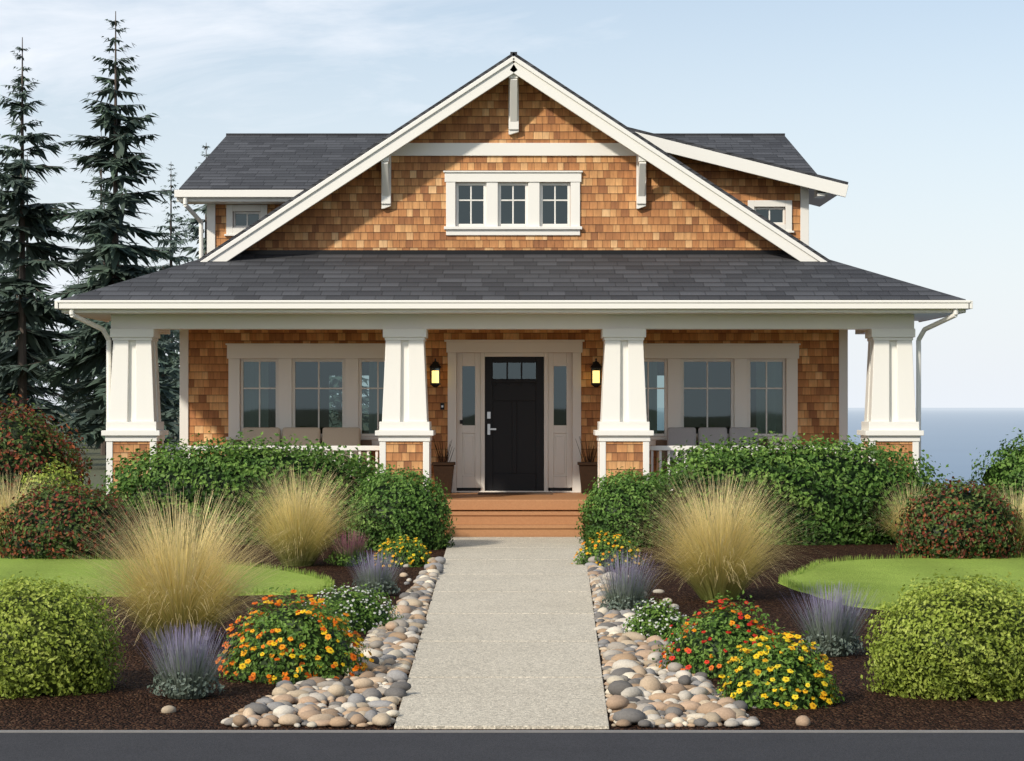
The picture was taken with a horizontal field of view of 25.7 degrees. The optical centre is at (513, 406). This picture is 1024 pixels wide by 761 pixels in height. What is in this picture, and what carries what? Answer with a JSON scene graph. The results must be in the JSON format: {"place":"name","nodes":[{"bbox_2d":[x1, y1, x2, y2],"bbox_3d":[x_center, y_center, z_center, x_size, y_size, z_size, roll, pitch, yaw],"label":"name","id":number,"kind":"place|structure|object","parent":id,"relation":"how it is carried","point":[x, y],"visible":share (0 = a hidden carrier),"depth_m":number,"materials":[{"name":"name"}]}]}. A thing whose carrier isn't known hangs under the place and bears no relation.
{"place":"outdoors","nodes":[
{"label":"outdoors","id":0,"kind":"place"},
{"bbox_2d":[46,408,179,497],"bbox_3d":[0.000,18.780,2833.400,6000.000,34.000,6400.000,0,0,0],"label":"terrain","id":1,"kind":"structure","parent":0,"point":[98,469],"depth_m":71.41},
{"bbox_2d":[0,11,209,458],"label":"conifer","id":2,"kind":"object","parent":1,"relation":"on","point":[43,346],"depth_m":65.23,"materials":[{"name":"green plant"}]},
{"bbox_2d":[0,535,1023,729],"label":"mulch beds","id":3,"kind":"object","parent":1,"relation":"on","point":[130,701],"depth_m":13.95,"materials":[{"name":"brown soil"}]},
{"bbox_2d":[161,556,809,727],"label":"river rocks","id":4,"kind":"object","parent":3,"relation":"on","point":[635,686],"visible":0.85,"depth_m":13.74,"materials":[{"name":"beige stone"}]},
{"bbox_2d":[394,537,608,728],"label":"concrete walkway","id":5,"kind":"structure","parent":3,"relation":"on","point":[508,640],"depth_m":16.53,"materials":[{"name":"beige concrete"}]},
{"bbox_2d":[0,393,1023,709],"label":"shrub leaves","id":6,"kind":"object","parent":3,"relation":"on","point":[132,481],"visible":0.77,"depth_m":25.85,"materials":[{"name":"green plant"}]},
{"bbox_2d":[215,531,842,709],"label":"flowers","id":7,"kind":"object","parent":6,"relation":"attached to","point":[279,602],"visible":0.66,"depth_m":14.52,"materials":[{"name":"plant"}]},
{"bbox_2d":[0,461,1023,698],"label":"grass","id":8,"kind":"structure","parent":3,"relation":"on","point":[179,605],"depth_m":17.08,"materials":[{"name":"beige plant"}]},
{"bbox_2d":[436,493,593,536],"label":"porch steps","id":9,"kind":"structure","parent":3,"relation":"on","point":[515,523],"depth_m":30.52,"materials":[{"name":"brown wood"}]},
{"bbox_2d":[226,440,371,477],"bbox_3d":[-3.125,0.890,32.840,2.050,0.780,0.880,0,0,0],"label":"porch sofa frame","id":10,"kind":"object","parent":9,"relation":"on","point":[366,442],"visible":0.09,"depth_m":33.18,"materials":[{"name":"wood"}]},
{"bbox_2d":[242,427,360,469],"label":"porch sofa cushions","id":11,"kind":"object","parent":10,"relation":"on","point":[342,436],"visible":0.28,"depth_m":33.02,"materials":[{"name":"grey fabric"}]},
{"bbox_2d":[113,441,912,497],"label":"column bases","id":12,"kind":"object","parent":9,"relation":"on","point":[625,455],"depth_m":30.87,"materials":[{"name":"brown wood"}]},
{"bbox_2d":[432,462,597,493],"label":"planters","id":13,"kind":"object","parent":9,"relation":"on","point":[444,471],"visible":0.73,"depth_m":32.94,"materials":[{"name":"brown"}]},
{"bbox_2d":[433,436,597,461],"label":"potted plants","id":14,"kind":"object","parent":13,"relation":"in","point":[589,459],"visible":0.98,"depth_m":33.05,"materials":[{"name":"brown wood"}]},
{"bbox_2d":[478,492,551,494],"bbox_3d":[0.020,1.272,32.900,1.080,0.015,0.560,0,0,0],"label":"door mat","id":15,"kind":"object","parent":9,"relation":"on","point":[514,493],"depth_m":32.68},
{"bbox_2d":[442,510,589,534],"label":"step","id":16,"kind":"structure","parent":9,"relation":"attached to","point":[521,510],"depth_m":30.90,"materials":[{"name":"brown wood"}]},
{"bbox_2d":[656,440,767,480],"bbox_3d":[2.925,0.890,32.840,1.650,0.780,0.880,0,0,0],"label":"porch railing","id":17,"kind":"object","parent":9,"relation":"on","point":[661,442],"visible":0.1,"depth_m":33.08,"materials":[{"name":"wood"}]},
{"bbox_2d":[667,427,758,471],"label":"porch sofa cushions","id":18,"kind":"object","parent":17,"relation":"on","point":[678,436],"visible":0.3,"depth_m":33.02,"materials":[{"name":"grey fabric"}]},
{"bbox_2d":[0,730,1023,732],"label":"road edge strip","id":19,"kind":"object","parent":1,"relation":"on","point":[511,731],"visible":0.25,"depth_m":12.25,"materials":[{"name":"concrete"}]},
{"bbox_2d":[55,56,972,494],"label":"house trim","id":20,"kind":"structure","parent":1,"relation":"on","point":[405,326],"depth_m":32.85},
{"bbox_2d":[215,204,281,247],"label":"wall","id":21,"kind":"structure","parent":20,"relation":"attached to","point":[220,223],"depth_m":34.60,"materials":[{"name":"brown wood"}]},
{"bbox_2d":[236,186,782,433],"bbox_3d":[-0.070,-1.440,33.943,8.430,3.690,1.435,0,0,0],"label":"window glass","id":22,"kind":"object","parent":20,"relation":"attached to","point":[695,401],"visible":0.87,"depth_m":33.46,"materials":[{"name":"grey glass"}]},
{"bbox_2d":[62,52,965,299],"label":"roof shingles","id":23,"kind":"object","parent":20,"relation":"on","point":[305,162],"visible":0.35,"depth_m":32.26,"materials":[{"name":"grey"}]},
{"bbox_2d":[189,330,838,492],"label":"porch wall","id":24,"kind":"structure","parent":20,"relation":"attached to","point":[818,387],"depth_m":33.40,"materials":[{"name":"brown wood"}]},
{"bbox_2d":[240,250,787,423],"bbox_3d":[0.000,-1.030,33.297,8.800,2.580,0.205,0,0,0],"label":"metal lantern","id":25,"kind":"object","parent":20,"relation":"attached to","point":[436,365],"visible":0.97,"depth_m":33.37,"materials":[{"name":"black metal"}]},
{"bbox_2d":[458,357,570,490],"bbox_3d":[0.010,0.260,33.470,1.680,2.000,0.080,0,0,0],"label":"front door","id":26,"kind":"structure","parent":20,"relation":"attached to","point":[514,450],"depth_m":33.45,"materials":[{"name":"black paint"}]},
{"bbox_2d":[441,405,495,434],"bbox_3d":[-0.668,0.203,33.420,0.815,0.435,0.062,0,0,-1],"label":"door hardware","id":27,"kind":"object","parent":26,"relation":"attached to","point":[488,425],"depth_m":33.43,"materials":[{"name":"silver metal"}]},
{"bbox_2d":[668,153,799,239],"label":"wall","id":28,"kind":"structure","parent":20,"relation":"attached to","point":[744,187],"depth_m":34.60,"materials":[{"name":"brown wood"}]},
{"bbox_2d":[0,558,331,596],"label":"lawn","id":29,"kind":"structure","parent":0,"point":[30,567],"depth_m":23.14,"materials":[{"name":"green plant"}]},
{"bbox_2d":[0,733,1023,760],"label":"asphalt road","id":30,"kind":"structure","parent":0,"point":[511,746],"depth_m":11.73,"materials":[{"name":"grey asphalt"}]},
{"bbox_2d":[0,0,1023,407],"label":"sky","id":31,"kind":"structure","parent":0,"point":[917,106],"materials":[{"name":"blue"}]},
{"bbox_2d":[246,77,780,249],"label":"gable wall","id":32,"kind":"structure","parent":0,"point":[673,214],"depth_m":33.40,"materials":[{"name":"brown wood"}]},
{"bbox_2d":[778,558,1023,610],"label":"lawn","id":33,"kind":"structure","parent":0,"point":[886,579],"depth_m":23.28,"materials":[{"name":"green plant"}]},
{"bbox_2d":[0,553,1023,608],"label":"grass blades","id":34,"kind":"object","parent":33,"relation":"on","point":[785,579],"visible":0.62,"depth_m":22.86,"materials":[{"name":"green plant"}]},
{"bbox_2d":[848,408,1023,495],"bbox_3d":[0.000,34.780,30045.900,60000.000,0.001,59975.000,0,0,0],"label":"ocean water","id":35,"kind":"structure","parent":0,"point":[953,438],"depth_m":2787.82,"materials":[{"name":"blue liquid"}]}
]}

